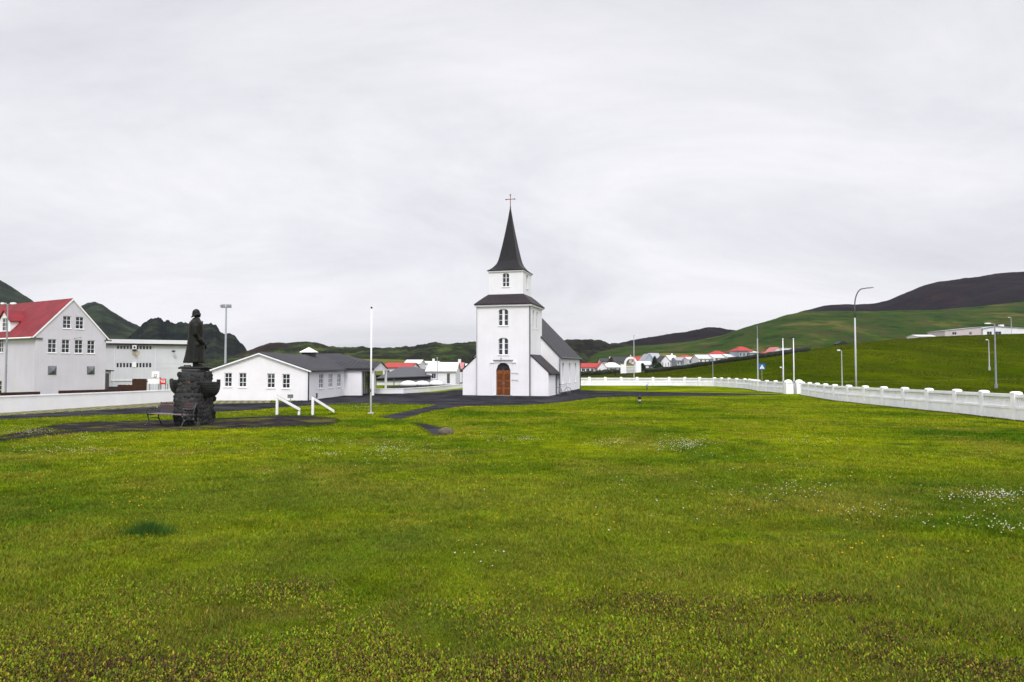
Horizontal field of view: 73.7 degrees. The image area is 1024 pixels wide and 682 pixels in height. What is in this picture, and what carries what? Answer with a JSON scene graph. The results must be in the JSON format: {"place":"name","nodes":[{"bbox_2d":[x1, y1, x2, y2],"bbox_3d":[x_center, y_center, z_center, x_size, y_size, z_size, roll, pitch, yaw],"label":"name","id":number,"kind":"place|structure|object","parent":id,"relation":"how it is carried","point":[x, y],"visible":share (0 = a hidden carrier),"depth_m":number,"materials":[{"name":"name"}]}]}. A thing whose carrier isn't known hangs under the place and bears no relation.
{"place":"outdoors","nodes":[
{"label":"outdoors","id":0,"kind":"place"},
{"bbox_2d":[0,280,33,304],"bbox_3d":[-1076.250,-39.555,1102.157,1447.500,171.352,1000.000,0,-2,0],"label":"hill","id":1,"kind":"structure","parent":0,"point":[9,294],"depth_m":906.02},
{"bbox_2d":[81,302,139,338],"bbox_3d":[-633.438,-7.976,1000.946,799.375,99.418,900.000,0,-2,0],"label":"peaked hill","id":2,"kind":"structure","parent":0,"point":[110,323],"depth_m":731.36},
{"bbox_2d":[126,317,246,359],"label":"crag","id":3,"kind":"structure","parent":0,"point":[157,328],"depth_m":594.40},
{"bbox_2d":[234,341,325,356],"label":"hill","id":4,"kind":"structure","parent":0,"point":[270,346],"depth_m":508.83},
{"bbox_2d":[0,389,779,419],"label":"road","id":5,"kind":"structure","parent":0,"point":[447,399],"depth_m":51.27,"materials":[{"name":"asphalt"}]},
{"bbox_2d":[198,341,589,371],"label":"moss hill","id":6,"kind":"structure","parent":0,"point":[465,352],"depth_m":361.51,"materials":[{"name":"plant"}]},
{"bbox_2d":[364,359,467,374],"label":"meadow","id":7,"kind":"structure","parent":0,"point":[384,361],"depth_m":263.20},
{"bbox_2d":[383,382,462,387],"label":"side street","id":8,"kind":"structure","parent":0,"point":[404,386],"depth_m":93.39,"materials":[{"name":"asphalt"}]},
{"bbox_2d":[0,335,1023,681],"bbox_3d":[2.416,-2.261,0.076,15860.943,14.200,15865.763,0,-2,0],"label":"ground","id":9,"kind":"structure","parent":0,"point":[920,367],"depth_m":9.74,"materials":[{"name":"plant"}]},
{"bbox_2d":[0,302,15,391],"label":"street lamp","id":10,"kind":"object","parent":9,"relation":"on","point":[5,385],"visible":0.77,"depth_m":51.98,"materials":[{"name":"metal"}]},
{"bbox_2d":[0,392,39,395],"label":"board fence","id":11,"kind":"object","parent":9,"relation":"on","point":[17,393],"visible":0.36,"depth_m":37.47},
{"bbox_2d":[0,298,113,393],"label":"red roofed house","id":12,"kind":"structure","parent":9,"relation":"on","point":[55,346],"depth_m":64.53,"materials":[{"name":"white paint"}]},
{"bbox_2d":[1,318,6,331],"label":"dormer window","id":13,"kind":"structure","parent":12,"relation":"in","point":[4,320],"depth_m":65.99,"materials":[{"name":"white paint"}]},
{"bbox_2d":[48,339,55,352],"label":"window","id":14,"kind":"structure","parent":12,"relation":"in","point":[51,342],"depth_m":63.27,"materials":[{"name":"white paint"}]},
{"bbox_2d":[61,339,69,353],"bbox_3d":[-42.005,0.518,64.232,0.150,1.321,0.816,-1,-2,31],"label":"window","id":15,"kind":"structure","parent":12,"relation":"in","point":[65,343],"depth_m":64.25,"materials":[{"name":"white paint"}]},
{"bbox_2d":[62,316,70,328],"bbox_3d":[-41.973,-1.742,64.377,0.150,1.230,0.834,-1,-2,31],"label":"window","id":16,"kind":"structure","parent":12,"relation":"in","point":[66,319],"depth_m":64.39,"materials":[{"name":"white paint"}]},
{"bbox_2d":[74,340,83,353],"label":"window","id":17,"kind":"structure","parent":12,"relation":"in","point":[78,343],"depth_m":65.25,"materials":[{"name":"white paint"}]},
{"bbox_2d":[76,317,83,329],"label":"window","id":18,"kind":"structure","parent":12,"relation":"in","point":[79,320],"depth_m":65.37,"materials":[{"name":"white paint"}]},
{"bbox_2d":[86,340,94,353],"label":"window","id":19,"kind":"structure","parent":12,"relation":"in","point":[90,343],"depth_m":66.21,"materials":[{"name":"white paint"}]},
{"bbox_2d":[105,373,108,388],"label":"porch door","id":20,"kind":"structure","parent":12,"relation":"in","point":[106,374],"depth_m":68.33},
{"bbox_2d":[0,390,173,412],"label":"garden wall","id":21,"kind":"structure","parent":9,"relation":"on","point":[16,403],"depth_m":40.24,"materials":[{"name":"paint"}]},
{"bbox_2d":[58,389,120,393],"bbox_3d":[-26.649,3.736,43.181,0.174,1.392,5.483,0,-2,5],"label":"board fence","id":22,"kind":"object","parent":9,"relation":"on","point":[86,391],"visible":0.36,"depth_m":42.78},
{"bbox_2d":[118,385,131,391],"bbox_3d":[-35.100,4.513,61.952,1.394,1.099,0.150,0,-2,0],"label":"wooden screen","id":23,"kind":"object","parent":9,"relation":"on","point":[125,387],"visible":0.52,"depth_m":61.89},
{"bbox_2d":[0,400,270,415],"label":"turf pavers","id":24,"kind":"object","parent":9,"relation":"on","point":[127,406],"visible":0.66,"depth_m":40.70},
{"bbox_2d":[132,379,147,390],"bbox_3d":[-33.517,4.218,61.463,1.368,1.644,0.150,0,-2,0],"label":"wooden screen","id":25,"kind":"object","parent":9,"relation":"on","point":[139,384],"visible":0.61,"depth_m":61.40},
{"bbox_2d":[105,518,190,538],"bbox_3d":[-4.056,2.067,7.662,0.887,0.187,0.857,2,-3,-42],"label":"grass tuft","id":26,"kind":"object","parent":9,"relation":"on","point":[150,528],"visible":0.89,"depth_m":7.58,"materials":[{"name":"green plant"}]},
{"bbox_2d":[105,339,192,390],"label":"sports hall","id":27,"kind":"structure","parent":9,"relation":"on","point":[128,361],"depth_m":74.89,"materials":[{"name":"white paint"},{"name":"metal"},{"name":"glass"}]},
{"bbox_2d":[148,379,159,389],"bbox_3d":[-31.708,4.206,60.447,1.014,1.672,0.120,0,-2,0],"label":"advertising board","id":28,"kind":"object","parent":9,"relation":"on","point":[153,381],"visible":0.76,"depth_m":60.41,"materials":[{"name":"white paint"}]},
{"bbox_2d":[152,371,160,384],"bbox_3d":[-33.452,4.050,64.115,0.693,2.411,1.353,1,-2,-19],"label":"basketball hoop","id":29,"kind":"object","parent":9,"relation":"on","point":[155,374],"visible":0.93,"depth_m":63.93,"materials":[{"name":"metal"}]},
{"bbox_2d":[160,379,165,389],"bbox_3d":[-30.852,4.177,60.328,0.491,1.718,0.161,0,-2,0],"label":"advertising board","id":30,"kind":"object","parent":9,"relation":"on","point":[162,381],"visible":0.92,"depth_m":60.31,"materials":[{"name":"metal"}]},
{"bbox_2d":[0,415,338,440],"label":"gravel patch","id":31,"kind":"object","parent":9,"relation":"on","point":[222,423],"visible":0.85,"depth_m":26.15,"materials":[{"name":"gravel"}]},
{"bbox_2d":[145,402,197,426],"bbox_3d":[-12.837,2.761,25.724,2.052,0.881,0.777,-1,-2,27],"label":"park bench","id":32,"kind":"object","parent":31,"relation":"on","point":[171,406],"visible":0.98,"depth_m":25.78,"materials":[{"name":"metal"}]},
{"bbox_2d":[169,365,220,425],"bbox_3d":[-12.250,2.171,26.414,1.900,2.485,1.445,0,-2,0],"label":"stone pedestal","id":33,"kind":"object","parent":31,"relation":"on","point":[199,388],"visible":0.85,"depth_m":25.89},
{"bbox_2d":[178,309,211,368],"bbox_3d":[-12.293,-0.083,26.527,1.177,2.333,0.980,1,-2,-28],"label":"statue","id":34,"kind":"object","parent":33,"relation":"on","point":[194,352],"visible":1,"depth_m":26.26,"materials":[{"name":"brown metal"}]},
{"bbox_2d":[220,304,231,363],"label":"floodlight mast","id":35,"kind":"object","parent":9,"relation":"on","point":[225,349],"visible":0.9,"depth_m":110.03,"materials":[{"name":"metal"}]},
{"bbox_2d":[276,395,299,414],"bbox_3d":[-10.783,3.194,32.868,1.279,1.191,0.124,0,-2,11],"label":"handrail","id":36,"kind":"object","parent":9,"relation":"on","point":[278,398],"visible":0.71,"depth_m":32.88,"materials":[{"name":"metal"}]},
{"bbox_2d":[207,347,387,400],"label":"parish hall","id":37,"kind":"structure","parent":9,"relation":"on","point":[308,373],"depth_m":51.49,"materials":[{"name":"white paint"}]},
{"bbox_2d":[223,373,232,387],"bbox_3d":[-21.381,2.954,51.452,0.681,1.102,0.150,0,-2,0],"label":"window","id":38,"kind":"structure","parent":37,"relation":"in","point":[228,376],"depth_m":51.50,"materials":[{"name":"white paint"}]},
{"bbox_2d":[238,373,246,387],"bbox_3d":[-20.288,2.967,51.451,0.681,1.128,0.150,0,-2,0],"label":"window","id":39,"kind":"structure","parent":37,"relation":"in","point":[242,376],"depth_m":51.49,"materials":[{"name":"white paint"}]},
{"bbox_2d":[266,373,275,388],"bbox_3d":[-18.153,3.022,51.449,0.705,1.147,0.150,0,-2,0],"label":"window","id":40,"kind":"structure","parent":37,"relation":"in","point":[270,376],"depth_m":51.50,"materials":[{"name":"white paint"}]},
{"bbox_2d":[281,374,290,388],"bbox_3d":[-17.015,3.057,51.448,0.692,1.141,0.150,0,-2,0],"label":"window","id":41,"kind":"structure","parent":37,"relation":"in","point":[286,377],"depth_m":51.49,"materials":[{"name":"white paint"}]},
{"bbox_2d":[319,373,323,388],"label":"window","id":42,"kind":"structure","parent":37,"relation":"in","point":[320,375],"depth_m":55.17,"materials":[{"name":"white paint"}]},
{"bbox_2d":[328,373,333,388],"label":"window","id":43,"kind":"structure","parent":37,"relation":"in","point":[330,375],"depth_m":58.09,"materials":[{"name":"white paint"}]},
{"bbox_2d":[337,373,340,387],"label":"window","id":44,"kind":"structure","parent":37,"relation":"in","point":[338,375],"depth_m":60.70,"materials":[{"name":"white paint"}]},
{"bbox_2d":[362,371,368,394],"bbox_3d":[-13.847,4.011,64.547,0.050,2.292,3.252,0,-2,0],"label":"entrance door","id":45,"kind":"structure","parent":37,"relation":"in","point":[365,389],"depth_m":64.55,"materials":[{"name":"black glass"}]},
{"bbox_2d":[311,396,333,414],"bbox_3d":[-9.277,3.242,33.530,0.141,1.151,1.380,-2,-3,36],"label":"handrail","id":46,"kind":"object","parent":9,"relation":"on","point":[319,402],"visible":0.79,"depth_m":33.21,"materials":[{"name":"metal"}]},
{"bbox_2d":[368,307,373,413],"bbox_3d":[-7.067,1.060,34.257,0.320,5.594,0.312,0,-2,0],"label":"flagpole","id":47,"kind":"object","parent":9,"relation":"on","point":[370,412],"visible":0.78,"depth_m":34.21,"materials":[{"name":"metal"}]},
{"bbox_2d":[383,363,419,374],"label":"town house","id":48,"kind":"structure","parent":9,"relation":"on","point":[391,366],"depth_m":121.61,"materials":[{"name":"red paint"}]},
{"bbox_2d":[376,367,431,384],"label":"dark roofed hall","id":49,"kind":"structure","parent":9,"relation":"on","point":[399,376],"depth_m":102.74,"materials":[{"name":"black paint"}]},
{"bbox_2d":[400,381,416,384],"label":"white boulder","id":50,"kind":"object","parent":9,"relation":"on","point":[408,383],"visible":0.64,"depth_m":99.03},
{"bbox_2d":[404,360,425,368],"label":"town house","id":51,"kind":"structure","parent":9,"relation":"on","point":[421,363],"depth_m":152.75,"materials":[{"name":"white paint"}]},
{"bbox_2d":[375,384,462,393],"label":"white wall","id":52,"kind":"structure","parent":9,"relation":"on","point":[408,390],"depth_m":69.89,"materials":[{"name":"paint"}]},
{"bbox_2d":[416,381,429,384],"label":"white boulder","id":53,"kind":"object","parent":9,"relation":"on","point":[422,383],"visible":0.54,"depth_m":100.74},
{"bbox_2d":[414,423,445,434],"bbox_3d":[-2.889,3.127,24.520,0.876,0.120,6.509,1,-2,-14],"label":"path patch","id":54,"kind":"object","parent":9,"relation":"on","point":[433,430],"visible":0.66,"depth_m":24.24,"materials":[{"name":"gravel"}]},
{"bbox_2d":[438,427,453,433],"bbox_3d":[-2.131,2.937,22.002,0.528,0.318,0.402,0,-2,0],"label":"stone","id":55,"kind":"object","parent":54,"relation":"on","point":[446,430],"visible":0.77,"depth_m":21.87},
{"bbox_2d":[429,381,442,384],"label":"white boulder","id":56,"kind":"object","parent":9,"relation":"on","point":[435,383],"visible":0.56,"depth_m":102.45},
{"bbox_2d":[425,362,460,384],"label":"town house","id":57,"kind":"structure","parent":9,"relation":"on","point":[448,373],"depth_m":103.96,"materials":[{"name":"white paint"}]},
{"bbox_2d":[446,373,449,383],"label":"door","id":58,"kind":"structure","parent":57,"relation":"in","point":[447,374],"depth_m":103.93,"materials":[{"name":"white paint"}]},
{"bbox_2d":[458,359,464,381],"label":"town house","id":59,"kind":"structure","parent":9,"relation":"on","point":[462,365],"depth_m":124.09,"materials":[{"name":"white paint"}]},
{"bbox_2d":[0,396,1023,526],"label":"grass","id":60,"kind":"structure","parent":9,"relation":"on","point":[376,411],"depth_m":19.08,"materials":[{"name":"plant"}]},
{"bbox_2d":[0,537,1023,681],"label":"weed leaves","id":61,"kind":"object","parent":9,"relation":"on","point":[321,658],"visible":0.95,"depth_m":4.33,"materials":[{"name":"green plant"}]},
{"bbox_2d":[0,516,1023,681],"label":"sorrel leaves","id":62,"kind":"object","parent":9,"relation":"on","point":[103,668],"visible":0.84,"depth_m":4.17,"materials":[{"name":"green plant"}]},
{"bbox_2d":[0,385,1023,441],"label":"edge grass","id":63,"kind":"structure","parent":9,"relation":"on","point":[411,423],"depth_m":30.45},
{"bbox_2d":[2,404,1023,565],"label":"clover flowers","id":64,"kind":"object","parent":9,"relation":"on","point":[676,479],"visible":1,"depth_m":12.74,"materials":[{"name":"white plant"}]},
{"bbox_2d":[460,194,581,395],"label":"church","id":65,"kind":"structure","parent":9,"relation":"on","point":[523,348],"depth_m":62.74,"materials":[{"name":"white paint"}]},
{"bbox_2d":[497,371,503,394],"bbox_3d":[-1.094,3.860,62.335,0.652,2.220,0.133,-1,-2,15],"label":"door leaf","id":66,"kind":"structure","parent":65,"relation":"in","point":[500,374],"depth_m":62.30,"materials":[{"name":"brown wood"}]},
{"bbox_2d":[499,309,507,325],"bbox_3d":[-0.789,-2.129,62.405,1.040,1.596,0.200,-1,-2,15],"label":"window","id":67,"kind":"structure","parent":65,"relation":"in","point":[503,313],"depth_m":62.46,"materials":[{"name":"white paint"}]},
{"bbox_2d":[498,338,508,355],"bbox_3d":[-0.789,0.519,62.309,1.040,1.616,0.200,-1,-2,15],"label":"window","id":68,"kind":"structure","parent":65,"relation":"in","point":[503,342],"depth_m":62.36,"materials":[{"name":"white paint"}]},
{"bbox_2d":[502,273,508,287],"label":"window","id":69,"kind":"structure","parent":65,"relation":"in","point":[505,276],"depth_m":63.43,"materials":[{"name":"white paint"}]},
{"bbox_2d":[504,371,509,394],"bbox_3d":[-0.457,3.854,62.167,0.652,2.220,0.133,-1,-2,15],"label":"door leaf","id":70,"kind":"structure","parent":65,"relation":"in","point":[506,373],"depth_m":62.15,"materials":[{"name":"brown wood"}]},
{"bbox_2d":[581,363,597,370],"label":"town house","id":71,"kind":"structure","parent":9,"relation":"on","point":[588,366],"depth_m":205.31,"materials":[{"name":"red paint"}]},
{"bbox_2d":[581,369,620,375],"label":"hedge","id":72,"kind":"object","parent":9,"relation":"on","point":[600,372],"visible":0.66,"depth_m":190.47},
{"bbox_2d":[594,362,607,370],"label":"town house","id":73,"kind":"structure","parent":9,"relation":"on","point":[600,366],"depth_m":199.87,"materials":[{"name":"white paint"}]},
{"bbox_2d":[597,357,616,363],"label":"town house","id":74,"kind":"structure","parent":9,"relation":"on","point":[604,360],"depth_m":252.28,"materials":[{"name":"white paint"}]},
{"bbox_2d":[605,362,620,371],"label":"town house","id":75,"kind":"structure","parent":9,"relation":"on","point":[610,365],"depth_m":215.11,"materials":[{"name":"white paint"}]},
{"bbox_2d":[612,357,628,363],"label":"town house","id":76,"kind":"structure","parent":9,"relation":"on","point":[620,359],"depth_m":262.05,"materials":[{"name":"white paint"}]},
{"bbox_2d":[633,361,651,367],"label":"town house","id":77,"kind":"structure","parent":9,"relation":"on","point":[647,364],"depth_m":208.72,"materials":[{"name":"white paint"}]},
{"bbox_2d":[639,353,653,366],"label":"town house","id":78,"kind":"structure","parent":9,"relation":"on","point":[646,357],"depth_m":214.98,"materials":[{"name":"white paint"}]},
{"bbox_2d":[650,356,657,368],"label":"tree","id":79,"kind":"object","parent":9,"relation":"on","point":[654,362],"visible":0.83,"depth_m":202.67,"materials":[{"name":"green plant"}]},
{"bbox_2d":[656,355,670,366],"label":"town house","id":80,"kind":"structure","parent":9,"relation":"on","point":[664,361],"depth_m":204.93,"materials":[{"name":"white paint"}]},
{"bbox_2d":[666,353,675,366],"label":"town house","id":81,"kind":"structure","parent":9,"relation":"on","point":[671,356],"depth_m":214.04,"materials":[{"name":"white paint"}]},
{"bbox_2d":[672,357,683,365],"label":"town house","id":82,"kind":"structure","parent":9,"relation":"on","point":[676,361],"depth_m":207.15,"materials":[{"name":"white paint"}]},
{"bbox_2d":[581,377,782,392],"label":"balustrade fence","id":83,"kind":"object","parent":9,"relation":"on","point":[765,385],"visible":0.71,"depth_m":95.87,"materials":[{"name":"paint"}]},
{"bbox_2d":[683,357,691,364],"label":"town house","id":84,"kind":"structure","parent":9,"relation":"on","point":[687,360],"depth_m":202.45,"materials":[{"name":"white paint"}]},
{"bbox_2d":[691,355,712,362],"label":"town house","id":85,"kind":"structure","parent":9,"relation":"on","point":[699,358],"depth_m":193.43,"materials":[{"name":"white paint"}]},
{"bbox_2d":[706,351,725,354],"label":"town house","id":86,"kind":"structure","parent":9,"relation":"on","point":[716,353],"depth_m":217.05,"materials":[{"name":"red paint"}]},
{"bbox_2d":[708,355,725,360],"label":"town house","id":87,"kind":"structure","parent":9,"relation":"on","point":[717,357],"depth_m":190.70,"materials":[{"name":"white paint"}]},
{"bbox_2d":[645,347,810,372],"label":"hedge","id":88,"kind":"object","parent":9,"relation":"on","point":[754,356],"visible":0.73,"depth_m":157.72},
{"bbox_2d":[728,347,753,356],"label":"town house","id":89,"kind":"structure","parent":9,"relation":"on","point":[740,351],"depth_m":185.92,"materials":[{"name":"red paint"}]},
{"bbox_2d":[757,326,758,379],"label":"metal pole","id":90,"kind":"object","parent":9,"relation":"on","point":[757,355],"visible":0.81,"depth_m":85.92,"materials":[{"name":"metal"}]},
{"bbox_2d":[765,347,780,351],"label":"town house","id":91,"kind":"structure","parent":9,"relation":"on","point":[770,349],"depth_m":182.27,"materials":[{"name":"white paint"}]},
{"bbox_2d":[783,380,793,393],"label":"gate pillar","id":92,"kind":"structure","parent":9,"relation":"on","point":[787,386],"depth_m":66.57,"materials":[{"name":"paint"}]},
{"bbox_2d":[793,338,795,393],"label":"flagpole","id":93,"kind":"object","parent":9,"relation":"on","point":[793,370],"visible":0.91,"depth_m":66.94,"materials":[{"name":"metal"}]},
{"bbox_2d":[795,380,802,393],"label":"gate pillar","id":94,"kind":"structure","parent":9,"relation":"on","point":[797,387],"depth_m":66.57,"materials":[{"name":"paint"}]},
{"bbox_2d":[581,333,1023,392],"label":"rough grass","id":95,"kind":"structure","parent":9,"relation":"on","point":[660,374],"depth_m":131.74,"materials":[{"name":"green plant"}]},
{"bbox_2d":[837,350,842,385],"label":"street lamp","id":96,"kind":"object","parent":9,"relation":"on","point":[841,369],"visible":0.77,"depth_m":77.91,"materials":[{"name":"metal"}]},
{"bbox_2d":[833,341,849,344],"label":"parked car","id":97,"kind":"object","parent":9,"relation":"on","point":[840,342],"visible":0.52,"depth_m":187.26,"materials":[{"name":"black paint"}]},
{"bbox_2d":[854,287,873,386],"bbox_3d":[32.009,0.167,62.035,1.880,10.182,0.260,0,-2,0],"label":"street lamp","id":98,"kind":"object","parent":9,"relation":"on","point":[855,335],"visible":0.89,"depth_m":62.03,"materials":[{"name":"metal"}]},
{"bbox_2d":[800,382,1023,420],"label":"balustrade fence","id":99,"kind":"object","parent":9,"relation":"on","point":[987,403],"visible":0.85,"depth_m":37.18,"materials":[{"name":"paint"}]},
{"bbox_2d":[907,335,934,338],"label":"shed","id":100,"kind":"structure","parent":9,"relation":"on","point":[914,336],"depth_m":215.57,"materials":[{"name":"white paint"}]},
{"bbox_2d":[928,325,1023,335],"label":"hilltop building","id":101,"kind":"structure","parent":9,"relation":"on","point":[1001,329],"depth_m":216.22,"materials":[{"name":"white paint"}]},
{"bbox_2d":[986,339,990,369],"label":"street lamp","id":102,"kind":"object","parent":9,"relation":"on","point":[988,355],"visible":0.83,"depth_m":111.95,"materials":[{"name":"metal"}]},
{"bbox_2d":[984,323,997,387],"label":"street lamp","id":103,"kind":"object","parent":9,"relation":"on","point":[995,385],"visible":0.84,"depth_m":82.92,"materials":[{"name":"metal"}]},
{"bbox_2d":[0,0,1023,350],"label":"sky","id":104,"kind":"structure","parent":0,"point":[304,168],"materials":[{"name":"white"}]},
{"bbox_2d":[38,427,1009,590],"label":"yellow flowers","id":105,"kind":"object","parent":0,"point":[548,509],"visible":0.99,"depth_m":9.91,"materials":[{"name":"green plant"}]},
{"bbox_2d":[564,339,633,356],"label":"lava ridge","id":106,"kind":"structure","parent":0,"point":[589,347],"depth_m":489.94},
{"bbox_2d":[618,353,707,371],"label":"meadow slope","id":107,"kind":"structure","parent":0,"point":[628,364],"depth_m":288.73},
{"bbox_2d":[621,327,735,345],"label":"dark ridge","id":108,"kind":"structure","parent":0,"point":[701,334],"depth_m":823.32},
{"bbox_2d":[587,302,1023,362],"bbox_3d":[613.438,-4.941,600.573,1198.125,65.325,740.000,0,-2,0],"label":"green hill","id":109,"kind":"structure","parent":0,"point":[816,329],"depth_m":341.75,"materials":[{"name":"plant"}]},
{"bbox_2d":[801,272,1023,311],"bbox_3d":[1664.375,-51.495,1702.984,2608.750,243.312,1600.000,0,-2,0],"label":"mountain","id":110,"kind":"structure","parent":0,"point":[939,295],"depth_m":1338.90,"materials":[{"name":"stone"}]},
{"bbox_2d":[947,284,1023,308],"bbox_3d":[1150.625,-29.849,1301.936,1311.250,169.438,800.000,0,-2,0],"label":"mountain shoulder","id":111,"kind":"object","parent":110,"relation":"attached to","point":[1012,294],"visible":0.23,"depth_m":1155.46},
{"bbox_2d":[803,379,1021,382],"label":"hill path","id":112,"kind":"structure","parent":0,"point":[901,381],"depth_m":96.36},
{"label":"cemetery path","id":113,"kind":"structure","parent":0,"visible":0},
{"bbox_2d":[620,355,640,372],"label":"cemetery gate","id":114,"kind":"structure","parent":113,"relation":"on","point":[637,368],"depth_m":189.67,"materials":[{"name":"white paint"}]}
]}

